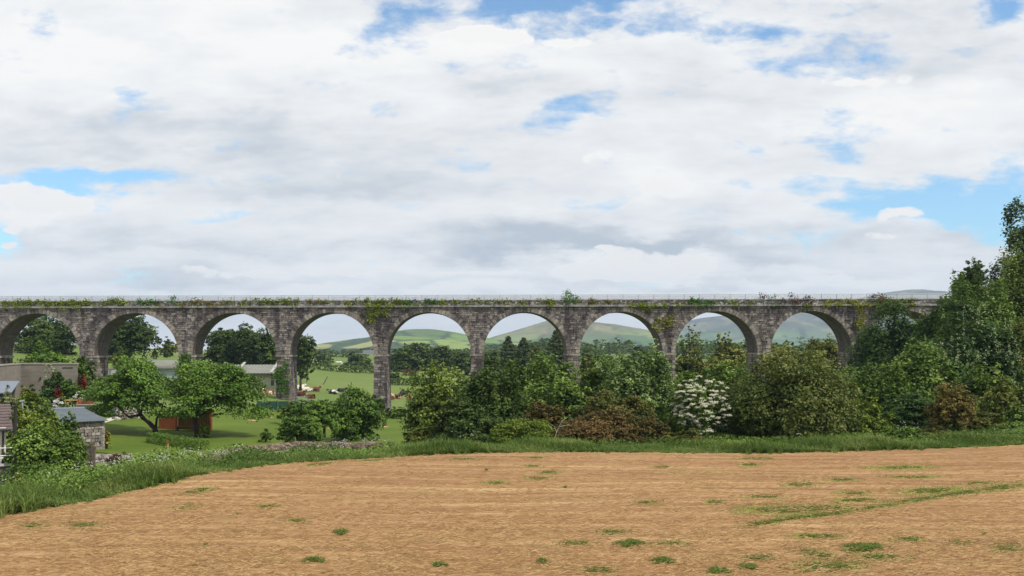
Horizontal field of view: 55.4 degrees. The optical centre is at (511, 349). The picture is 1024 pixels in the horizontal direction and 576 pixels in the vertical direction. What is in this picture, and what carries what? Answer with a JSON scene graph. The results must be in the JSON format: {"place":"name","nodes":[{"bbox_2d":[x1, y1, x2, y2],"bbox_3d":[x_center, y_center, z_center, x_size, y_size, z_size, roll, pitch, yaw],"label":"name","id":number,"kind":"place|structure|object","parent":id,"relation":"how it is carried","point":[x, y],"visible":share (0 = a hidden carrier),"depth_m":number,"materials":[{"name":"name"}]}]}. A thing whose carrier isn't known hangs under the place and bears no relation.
{"place":"outdoors","nodes":[
{"label":"outdoors","id":0,"kind":"place"},
{"bbox_2d":[96,406,440,459],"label":"lawn","id":1,"kind":"structure","parent":0,"point":[129,435],"depth_m":79.36,"materials":[{"name":"green plant"}]},
{"bbox_2d":[80,351,186,434],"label":"apple tree","id":2,"kind":"object","parent":1,"relation":"on","point":[135,383],"visible":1,"depth_m":76.14,"materials":[{"name":"green plant"}]},
{"bbox_2d":[145,432,209,450],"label":"box hedge","id":3,"kind":"object","parent":1,"relation":"on","point":[174,437],"visible":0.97,"depth_m":70.18,"materials":[{"name":"green plant"}]},
{"bbox_2d":[156,411,211,430],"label":"garden shelter","id":4,"kind":"object","parent":1,"relation":"on","point":[168,423],"visible":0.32,"depth_m":83.05,"materials":[{"name":"brown wood"}]},
{"bbox_2d":[162,359,277,436],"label":"apple tree","id":5,"kind":"object","parent":1,"relation":"on","point":[209,385],"visible":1,"depth_m":76.79,"materials":[{"name":"green plant"}]},
{"bbox_2d":[257,400,298,409],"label":"net fence","id":6,"kind":"object","parent":1,"relation":"on","point":[276,404],"visible":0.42,"depth_m":108.02,"materials":[{"name":"green plastic"}]},
{"bbox_2d":[276,399,321,423],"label":"shrub","id":7,"kind":"object","parent":1,"relation":"on","point":[285,411],"visible":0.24,"depth_m":91.34,"materials":[{"name":"green plant"}]},
{"bbox_2d":[275,407,324,442],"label":"shrub","id":8,"kind":"object","parent":1,"relation":"on","point":[306,429],"visible":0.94,"depth_m":70.45,"materials":[{"name":"green plant"}]},
{"bbox_2d":[298,399,351,436],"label":"plum tree","id":9,"kind":"object","parent":1,"relation":"on","point":[329,415],"visible":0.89,"depth_m":72.59,"materials":[{"name":"green plant"}]},
{"bbox_2d":[330,384,384,440],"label":"plum tree","id":10,"kind":"object","parent":1,"relation":"on","point":[365,415],"visible":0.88,"depth_m":75.44,"materials":[{"name":"green plant"}]},
{"bbox_2d":[314,329,518,350],"bbox_3d":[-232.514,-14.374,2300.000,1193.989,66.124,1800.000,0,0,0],"label":"hill","id":11,"kind":"structure","parent":0,"point":[434,337],"depth_m":1930.38,"materials":[{"name":"green plant"}]},
{"bbox_2d":[0,445,1023,575],"bbox_3d":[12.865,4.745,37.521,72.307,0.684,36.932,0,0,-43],"label":"stubble field","id":12,"kind":"structure","parent":0,"point":[485,477],"depth_m":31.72,"materials":[{"name":"beige plant"}]},
{"bbox_2d":[841,541,892,551],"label":"grass tuft","id":13,"kind":"object","parent":12,"relation":"on","point":[871,545],"visible":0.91,"depth_m":24.24,"materials":[{"name":"green plant"}]},
{"bbox_2d":[0,430,1023,518],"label":"tall grass","id":14,"kind":"structure","parent":0,"point":[24,499],"depth_m":46.66,"materials":[{"name":"green plant"}]},
{"bbox_2d":[0,0,1023,349],"label":"sky","id":15,"kind":"structure","parent":0,"point":[149,148],"materials":[{"name":"white"}]},
{"bbox_2d":[6,343,1022,479],"bbox_3d":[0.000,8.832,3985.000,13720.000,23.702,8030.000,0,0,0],"label":"ground","id":16,"kind":"structure","parent":0,"point":[335,380],"depth_m":206.52,"materials":[{"name":"green plant"}]},
{"bbox_2d":[0,404,12,454],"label":"house","id":17,"kind":"structure","parent":16,"relation":"on","point":[6,422],"depth_m":47.01,"materials":[{"name":"brown tile"}]},
{"bbox_2d":[0,385,16,438],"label":"flower bush","id":18,"kind":"object","parent":16,"relation":"on","point":[11,402],"visible":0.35,"depth_m":69.86,"materials":[{"name":"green plant"}]},
{"bbox_2d":[0,381,19,403],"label":"lean to","id":19,"kind":"object","parent":16,"relation":"on","point":[11,389],"visible":0.57,"depth_m":85.85,"materials":[{"name":"grey"}]},
{"bbox_2d":[11,392,49,422],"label":"shrub","id":20,"kind":"object","parent":16,"relation":"on","point":[29,399],"visible":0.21,"depth_m":63.93,"materials":[{"name":"green plant"}]},
{"bbox_2d":[4,405,63,452],"bbox_3d":[-23.401,4.755,47.931,3.544,4.012,2.166,0,0,0],"label":"shrub","id":21,"kind":"object","parent":16,"relation":"on","point":[22,423],"visible":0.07,"depth_m":47.88,"materials":[{"name":"green plant"}]},
{"bbox_2d":[0,363,78,397],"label":"farm building","id":22,"kind":"structure","parent":16,"relation":"on","point":[26,375],"depth_m":104.00,"materials":[{"name":"concrete"}]},
{"bbox_2d":[10,349,71,363],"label":"hedge","id":23,"kind":"object","parent":16,"relation":"on","point":[59,358],"visible":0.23,"depth_m":113.71,"materials":[{"name":"green plant"}]},
{"bbox_2d":[32,340,55,360],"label":"shrub","id":24,"kind":"object","parent":16,"relation":"on","point":[39,347],"visible":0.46,"depth_m":117.85,"materials":[{"name":"green plant"}]},
{"bbox_2d":[30,398,60,433],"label":"shrub","id":25,"kind":"object","parent":16,"relation":"on","point":[51,414],"visible":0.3,"depth_m":55.90,"materials":[{"name":"green plant"}]},
{"bbox_2d":[14,315,77,354],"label":"tree","id":26,"kind":"object","parent":16,"relation":"on","point":[55,335],"visible":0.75,"depth_m":182.27,"materials":[{"name":"green plant"}]},
{"bbox_2d":[0,421,95,483],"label":"shrub","id":27,"kind":"object","parent":16,"relation":"on","point":[27,448],"visible":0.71,"depth_m":42.48,"materials":[{"name":"green plant"}]},
{"bbox_2d":[33,372,67,404],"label":"shrub","id":28,"kind":"object","parent":16,"relation":"on","point":[48,392],"visible":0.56,"depth_m":95.68,"materials":[{"name":"green plant"}]},
{"bbox_2d":[56,410,89,467],"bbox_3d":[-22.851,4.975,50.003,2.349,3.725,1.393,0,0,0],"label":"shrub","id":29,"kind":"object","parent":16,"relation":"on","point":[73,426],"visible":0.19,"depth_m":50.06,"materials":[{"name":"green plant"}]},
{"bbox_2d":[40,407,107,449],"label":"stone shed","id":30,"kind":"structure","parent":16,"relation":"on","point":[92,425],"depth_m":67.75,"materials":[{"name":"grey stone"}]},
{"bbox_2d":[59,378,89,406],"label":"shrub","id":31,"kind":"object","parent":16,"relation":"on","point":[69,388],"visible":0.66,"depth_m":93.48,"materials":[{"name":"green plant"}]},
{"bbox_2d":[70,355,97,390],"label":"shrub","id":32,"kind":"object","parent":16,"relation":"on","point":[85,369],"visible":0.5,"depth_m":112.02,"materials":[{"name":"green plant"}]},
{"bbox_2d":[73,442,95,469],"bbox_3d":[-24.213,6.000,53.920,2.300,1.731,0.160,0,0,-4],"label":"gate post","id":33,"kind":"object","parent":16,"relation":"on","point":[91,450],"depth_m":53.94,"materials":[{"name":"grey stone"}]},
{"bbox_2d":[96,340,126,360],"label":"tree","id":34,"kind":"object","parent":16,"relation":"on","point":[113,351],"visible":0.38,"depth_m":179.42,"materials":[{"name":"green plant"}]},
{"bbox_2d":[110,315,162,358],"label":"tree","id":35,"kind":"object","parent":16,"relation":"on","point":[137,335],"visible":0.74,"depth_m":183.53,"materials":[{"name":"green plant"}]},
{"bbox_2d":[147,360,178,380],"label":"hay barn","id":36,"kind":"structure","parent":16,"relation":"on","point":[166,366],"depth_m":146.25,"materials":[{"name":"metal"}]},
{"bbox_2d":[159,336,177,355],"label":"tree","id":37,"kind":"object","parent":16,"relation":"on","point":[169,347],"visible":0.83,"depth_m":229.54,"materials":[{"name":"green plant"}]},
{"bbox_2d":[202,327,243,364],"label":"tree","id":38,"kind":"object","parent":16,"relation":"on","point":[221,350],"visible":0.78,"depth_m":188.28,"materials":[{"name":"green plant"}]},
{"bbox_2d":[217,362,276,392],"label":"barn","id":39,"kind":"structure","parent":16,"relation":"on","point":[265,371],"depth_m":158.17,"materials":[{"name":"metal"}]},
{"bbox_2d":[229,321,276,364],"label":"tree","id":40,"kind":"object","parent":16,"relation":"on","point":[256,348],"visible":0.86,"depth_m":186.05,"materials":[{"name":"green plant"}]},
{"bbox_2d":[201,441,395,460],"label":"garden wall","id":41,"kind":"structure","parent":16,"relation":"on","point":[280,446],"depth_m":68.84,"materials":[{"name":"stone"}]},
{"bbox_2d":[289,333,319,390],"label":"tree","id":42,"kind":"object","parent":16,"relation":"on","point":[305,350],"visible":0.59,"depth_m":178.94,"materials":[{"name":"green plant"}]},
{"bbox_2d":[313,348,333,365],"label":"tree","id":43,"kind":"object","parent":16,"relation":"on","point":[321,358],"visible":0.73,"depth_m":349.15,"materials":[{"name":"green plant"}]},
{"bbox_2d":[309,363,373,373],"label":"field hedge","id":44,"kind":"object","parent":16,"relation":"on","point":[340,368],"visible":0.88,"depth_m":271.45,"materials":[{"name":"green plant"}]},
{"bbox_2d":[340,351,362,367],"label":"tree","id":45,"kind":"object","parent":16,"relation":"on","point":[353,359],"visible":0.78,"depth_m":368.67,"materials":[{"name":"green plant"}]},
{"bbox_2d":[390,343,424,371],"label":"tree","id":46,"kind":"object","parent":16,"relation":"on","point":[402,359],"visible":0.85,"depth_m":277.74,"materials":[{"name":"green plant"}]},
{"bbox_2d":[397,424,443,443],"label":"shrub","id":47,"kind":"object","parent":16,"relation":"on","point":[419,434],"visible":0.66,"depth_m":57.60,"materials":[{"name":"green plant"}]},
{"bbox_2d":[408,342,442,370],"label":"tree","id":48,"kind":"object","parent":16,"relation":"on","point":[424,355],"visible":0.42,"depth_m":283.07,"materials":[{"name":"green plant"}]},
{"bbox_2d":[396,359,469,436],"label":"ash tree","id":49,"kind":"object","parent":16,"relation":"on","point":[427,402],"visible":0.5,"depth_m":65.19,"materials":[{"name":"green plant"}]},
{"bbox_2d":[427,344,461,370],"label":"tree","id":50,"kind":"object","parent":16,"relation":"on","point":[442,354],"visible":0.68,"depth_m":278.74,"materials":[{"name":"green plant"}]},
{"bbox_2d":[2,421,904,485],"bbox_3d":[-0.494,4.508,48.137,44.070,1.472,15.760,0,0,-27],"label":"cow parsley","id":51,"kind":"object","parent":16,"relation":"on","point":[229,451],"visible":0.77,"depth_m":41.25,"materials":[{"name":"green plant"}]},
{"bbox_2d":[448,349,470,375],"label":"tree","id":52,"kind":"object","parent":16,"relation":"on","point":[463,364],"visible":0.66,"depth_m":258.43,"materials":[{"name":"green plant"}]},
{"bbox_2d":[427,396,508,443],"bbox_3d":[-2.678,4.450,56.997,4.847,3.507,3.742,0,0,31],"label":"shrub","id":53,"kind":"object","parent":16,"relation":"on","point":[466,419],"visible":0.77,"depth_m":56.43,"materials":[{"name":"green plant"}]},
{"bbox_2d":[449,356,531,428],"bbox_3d":[-1.500,3.446,61.954,5.159,6.083,4.457,0,0,-31],"label":"shrub","id":54,"kind":"object","parent":16,"relation":"on","point":[495,398],"visible":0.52,"depth_m":61.20,"materials":[{"name":"green plant"}]},
{"bbox_2d":[0,294,983,412],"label":"viaduct","id":55,"kind":"object","parent":16,"relation":"on","point":[93,329],"visible":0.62,"depth_m":129.09,"materials":[{"name":"stone"}]},
{"bbox_2d":[0,298,92,311],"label":"ivy","id":56,"kind":"object","parent":55,"relation":"attached to","point":[61,302],"visible":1,"depth_m":127.05,"materials":[{"name":"green plant"}]},
{"bbox_2d":[271,360,291,397],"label":"ivy","id":57,"kind":"object","parent":55,"relation":"attached to","point":[277,374],"visible":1,"depth_m":127.93,"materials":[{"name":"green plant"}]},
{"bbox_2d":[364,297,406,322],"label":"ivy","id":58,"kind":"object","parent":55,"relation":"attached to","point":[377,303],"visible":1,"depth_m":128.33,"materials":[{"name":"green plant"}]},
{"bbox_2d":[627,301,691,312],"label":"ivy","id":59,"kind":"object","parent":55,"relation":"attached to","point":[643,306],"visible":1,"depth_m":129.33,"materials":[{"name":"green plant"}]},
{"bbox_2d":[851,300,871,331],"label":"ivy","id":60,"kind":"object","parent":55,"relation":"attached to","point":[859,310],"visible":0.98,"depth_m":130.21,"materials":[{"name":"green plant"}]},
{"bbox_2d":[483,349,507,380],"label":"tree","id":61,"kind":"object","parent":16,"relation":"on","point":[493,355],"visible":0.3,"depth_m":228.72,"materials":[{"name":"green plant"}]},
{"bbox_2d":[497,336,519,373],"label":"conifer","id":62,"kind":"object","parent":16,"relation":"on","point":[508,349],"visible":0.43,"depth_m":239.02,"materials":[{"name":"green plant"}]},
{"bbox_2d":[0,417,1023,493],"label":"undergrowth","id":63,"kind":"object","parent":16,"relation":"on","point":[75,475],"visible":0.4,"depth_m":43.72,"materials":[{"name":"green plant"}]},
{"bbox_2d":[494,357,533,414],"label":"shrub","id":64,"kind":"object","parent":16,"relation":"on","point":[515,366],"visible":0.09,"depth_m":69.83,"materials":[{"name":"green plant"}]},
{"bbox_2d":[509,337,532,375],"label":"conifer","id":65,"kind":"object","parent":16,"relation":"on","point":[523,349],"visible":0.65,"depth_m":234.04,"materials":[{"name":"green plant"}]},
{"bbox_2d":[486,417,557,443],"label":"shrub","id":66,"kind":"object","parent":16,"relation":"on","point":[520,429],"visible":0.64,"depth_m":53.54,"materials":[{"name":"green plant"}]},
{"bbox_2d":[519,401,568,437],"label":"shrub","id":67,"kind":"object","parent":16,"relation":"on","point":[548,412],"visible":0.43,"depth_m":58.67,"materials":[{"name":"brown plant"}]},
{"bbox_2d":[512,350,581,414],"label":"sycamore","id":68,"kind":"object","parent":16,"relation":"on","point":[539,379],"visible":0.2,"depth_m":67.41,"materials":[{"name":"green plant"}]},
{"bbox_2d":[543,330,563,367],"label":"conifer","id":69,"kind":"object","parent":16,"relation":"on","point":[555,345],"visible":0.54,"depth_m":223.78,"materials":[{"name":"green plant"}]},
{"bbox_2d":[525,369,593,424],"bbox_3d":[3.063,3.769,62.772,4.946,4.942,4.086,0,0,22],"label":"sycamore","id":70,"kind":"object","parent":16,"relation":"on","point":[562,393],"visible":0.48,"depth_m":62.40,"materials":[{"name":"green plant"}]},
{"bbox_2d":[313,337,835,362],"bbox_3d":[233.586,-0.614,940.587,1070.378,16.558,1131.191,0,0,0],"label":"woodland","id":71,"kind":"object","parent":16,"relation":"on","point":[620,347],"visible":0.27,"depth_m":572.87,"materials":[{"name":"green plant"}]},
{"bbox_2d":[579,351,597,388],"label":"tree","id":72,"kind":"object","parent":16,"relation":"on","point":[585,361],"visible":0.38,"depth_m":189.37,"materials":[{"name":"green plant"}]},
{"bbox_2d":[577,342,622,405],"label":"shrub","id":73,"kind":"object","parent":16,"relation":"on","point":[597,385],"visible":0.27,"depth_m":73.69,"materials":[{"name":"green plant"}]},
{"bbox_2d":[551,407,652,443],"bbox_3d":[4.813,4.382,53.925,5.852,2.411,4.343,0,0,-23],"label":"hawthorn","id":74,"kind":"object","parent":16,"relation":"on","point":[606,425],"visible":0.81,"depth_m":53.07,"materials":[{"name":"brown plant"}]},
{"bbox_2d":[569,389,658,429],"bbox_3d":[6.237,4.080,59.032,5.703,3.451,4.984,0,0,-22],"label":"hawthorn","id":75,"kind":"object","parent":16,"relation":"on","point":[631,404],"visible":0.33,"depth_m":58.61,"materials":[{"name":"green plant"}]},
{"bbox_2d":[602,343,678,430],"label":"whitebeam","id":76,"kind":"object","parent":16,"relation":"on","point":[646,384],"visible":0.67,"depth_m":65.52,"materials":[{"name":"green plant"}]},
{"bbox_2d":[633,413,672,442],"bbox_3d":[7.900,4.520,54.970,3.016,2.039,2.516,0,0,0],"label":"hawthorn","id":77,"kind":"object","parent":16,"relation":"on","point":[657,428],"visible":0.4,"depth_m":54.50,"materials":[{"name":"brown plant"}]},
{"bbox_2d":[657,428,714,442],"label":"shrub","id":78,"kind":"object","parent":16,"relation":"on","point":[686,434],"visible":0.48,"depth_m":53.69,"materials":[{"name":"green plant"}]},
{"bbox_2d":[675,322,704,359],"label":"tree","id":79,"kind":"object","parent":16,"relation":"on","point":[694,344],"visible":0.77,"depth_m":149.68,"materials":[{"name":"green plant"}]},
{"bbox_2d":[675,348,706,388],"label":"tree","id":80,"kind":"object","parent":16,"relation":"on","point":[686,364],"visible":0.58,"depth_m":147.13,"materials":[{"name":"green plant"}]},
{"bbox_2d":[664,370,737,438],"bbox_3d":[10.704,3.395,56.052,3.772,4.470,3.599,0,0,-42],"label":"elder bush","id":81,"kind":"object","parent":16,"relation":"on","point":[697,407],"visible":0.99,"depth_m":55.42,"materials":[{"name":"white plant"}]},
{"bbox_2d":[696,358,750,430],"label":"shrub","id":82,"kind":"object","parent":16,"relation":"on","point":[714,375],"visible":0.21,"depth_m":69.44,"materials":[{"name":"green plant"}]},
{"bbox_2d":[700,339,747,386],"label":"shrub","id":83,"kind":"object","parent":16,"relation":"on","point":[735,352],"visible":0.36,"depth_m":148.16,"materials":[{"name":"green plant"}]},
{"bbox_2d":[713,332,735,358],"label":"tree","id":84,"kind":"object","parent":16,"relation":"on","point":[721,341],"visible":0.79,"depth_m":149.75,"materials":[{"name":"green plant"}]},
{"bbox_2d":[770,341,804,373],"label":"shrub","id":85,"kind":"object","parent":16,"relation":"on","point":[788,350],"visible":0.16,"depth_m":153.27,"materials":[{"name":"green plant"}]},
{"bbox_2d":[716,345,868,440],"bbox_3d":[16.311,2.638,57.340,8.110,5.802,8.691,0,0,42],"label":"hawthorn","id":86,"kind":"object","parent":16,"relation":"on","point":[808,400],"visible":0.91,"depth_m":55.26,"materials":[{"name":"green plant"}]},
{"bbox_2d":[796,333,838,373],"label":"shrub","id":87,"kind":"object","parent":16,"relation":"on","point":[830,353],"visible":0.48,"depth_m":149.85,"materials":[{"name":"green plant"}]},
{"bbox_2d":[844,397,895,434],"bbox_3d":[20.967,4.091,57.980,3.320,2.583,2.866,0,0,-12],"label":"shrub","id":88,"kind":"object","parent":16,"relation":"on","point":[872,410],"visible":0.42,"depth_m":57.51,"materials":[{"name":"green plant"}]},
{"bbox_2d":[838,297,923,379],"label":"tree","id":89,"kind":"object","parent":16,"relation":"on","point":[875,344],"visible":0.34,"depth_m":95.27,"materials":[{"name":"green plant"}]},
{"bbox_2d":[848,357,914,417],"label":"shrub","id":90,"kind":"object","parent":16,"relation":"on","point":[868,387],"visible":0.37,"depth_m":65.49,"materials":[{"name":"green plant"}]},
{"bbox_2d":[881,364,913,418],"bbox_3d":[25.338,3.161,64.026,2.466,4.390,1.963,0,0,0],"label":"conifer sapling","id":91,"kind":"object","parent":16,"relation":"on","point":[897,385],"visible":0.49,"depth_m":63.79,"materials":[{"name":"green plant"}]},
{"bbox_2d":[879,424,932,439],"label":"shrub","id":92,"kind":"object","parent":16,"relation":"on","point":[910,432],"visible":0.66,"depth_m":53.54,"materials":[{"name":"green plant"}]},
{"bbox_2d":[881,391,935,429],"bbox_3d":[24.329,3.880,60.004,4.587,2.741,3.478,0,0,0],"label":"shrub","id":93,"kind":"object","parent":16,"relation":"on","point":[909,411],"visible":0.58,"depth_m":59.15,"materials":[{"name":"green plant"}]},
{"bbox_2d":[875,335,961,402],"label":"chestnut tree","id":94,"kind":"object","parent":16,"relation":"on","point":[925,376],"visible":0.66,"depth_m":72.98,"materials":[{"name":"green plant"}]},
{"bbox_2d":[908,287,953,351],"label":"tree","id":95,"kind":"object","parent":16,"relation":"on","point":[924,324],"visible":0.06,"depth_m":91.43,"materials":[{"name":"green plant"}]},
{"bbox_2d":[921,381,984,430],"bbox_3d":[25.706,3.392,56.950,3.370,3.293,3.214,0,0,37],"label":"shrub","id":96,"kind":"object","parent":16,"relation":"on","point":[956,406],"visible":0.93,"depth_m":56.43,"materials":[{"name":"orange plant"}]},
{"bbox_2d":[909,295,1023,394],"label":"chestnut tree","id":97,"kind":"object","parent":16,"relation":"on","point":[963,349],"visible":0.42,"depth_m":76.69,"materials":[{"name":"green plant"}]},
{"bbox_2d":[948,256,988,301],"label":"tree","id":98,"kind":"object","parent":16,"relation":"on","point":[971,272],"visible":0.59,"depth_m":99.36,"materials":[{"name":"green plant"}]},
{"bbox_2d":[930,271,1015,351],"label":"chestnut tree","id":99,"kind":"object","parent":16,"relation":"on","point":[990,311],"visible":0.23,"depth_m":87.13,"materials":[{"name":"green plant"}]},
{"bbox_2d":[948,361,1017,410],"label":"shrub","id":100,"kind":"object","parent":16,"relation":"on","point":[980,386],"visible":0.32,"depth_m":67.75,"materials":[{"name":"green plant"}]},
{"bbox_2d":[965,411,1012,430],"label":"shrub","id":101,"kind":"object","parent":16,"relation":"on","point":[985,419],"visible":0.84,"depth_m":55.69,"materials":[{"name":"green plant"}]},
{"bbox_2d":[975,227,1023,338],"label":"tree","id":102,"kind":"object","parent":16,"relation":"on","point":[1015,288],"visible":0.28,"depth_m":92.23,"materials":[{"name":"green plant"}]},
{"bbox_2d":[978,376,1023,417],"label":"shrub","id":103,"kind":"object","parent":16,"relation":"on","point":[1004,399],"visible":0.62,"depth_m":59.40,"materials":[{"name":"green plant"}]},
{"bbox_2d":[986,195,1023,287],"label":"tree","id":104,"kind":"object","parent":16,"relation":"on","point":[1013,211],"visible":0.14,"depth_m":103.77,"materials":[{"name":"green plant"}]},
{"bbox_2d":[993,309,1023,395],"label":"tree","id":105,"kind":"object","parent":16,"relation":"on","point":[1019,322],"visible":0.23,"depth_m":77.41,"materials":[{"name":"green plant"}]},
{"bbox_2d":[1000,406,1023,428],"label":"shrub","id":106,"kind":"object","parent":16,"relation":"on","point":[1017,413],"visible":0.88,"depth_m":55.87,"materials":[{"name":"green plant"}]},
{"bbox_2d":[491,321,800,351],"bbox_3d":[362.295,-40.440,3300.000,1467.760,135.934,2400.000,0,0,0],"label":"hill","id":107,"kind":"structure","parent":0,"point":[608,332],"depth_m":2900.05,"materials":[{"name":"green plant"}]},
{"bbox_2d":[679,289,950,346],"bbox_3d":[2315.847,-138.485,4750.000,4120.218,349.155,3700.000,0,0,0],"label":"mountain","id":108,"kind":"structure","parent":0,"point":[806,326],"depth_m":4214.21,"materials":[{"name":"green plant"}]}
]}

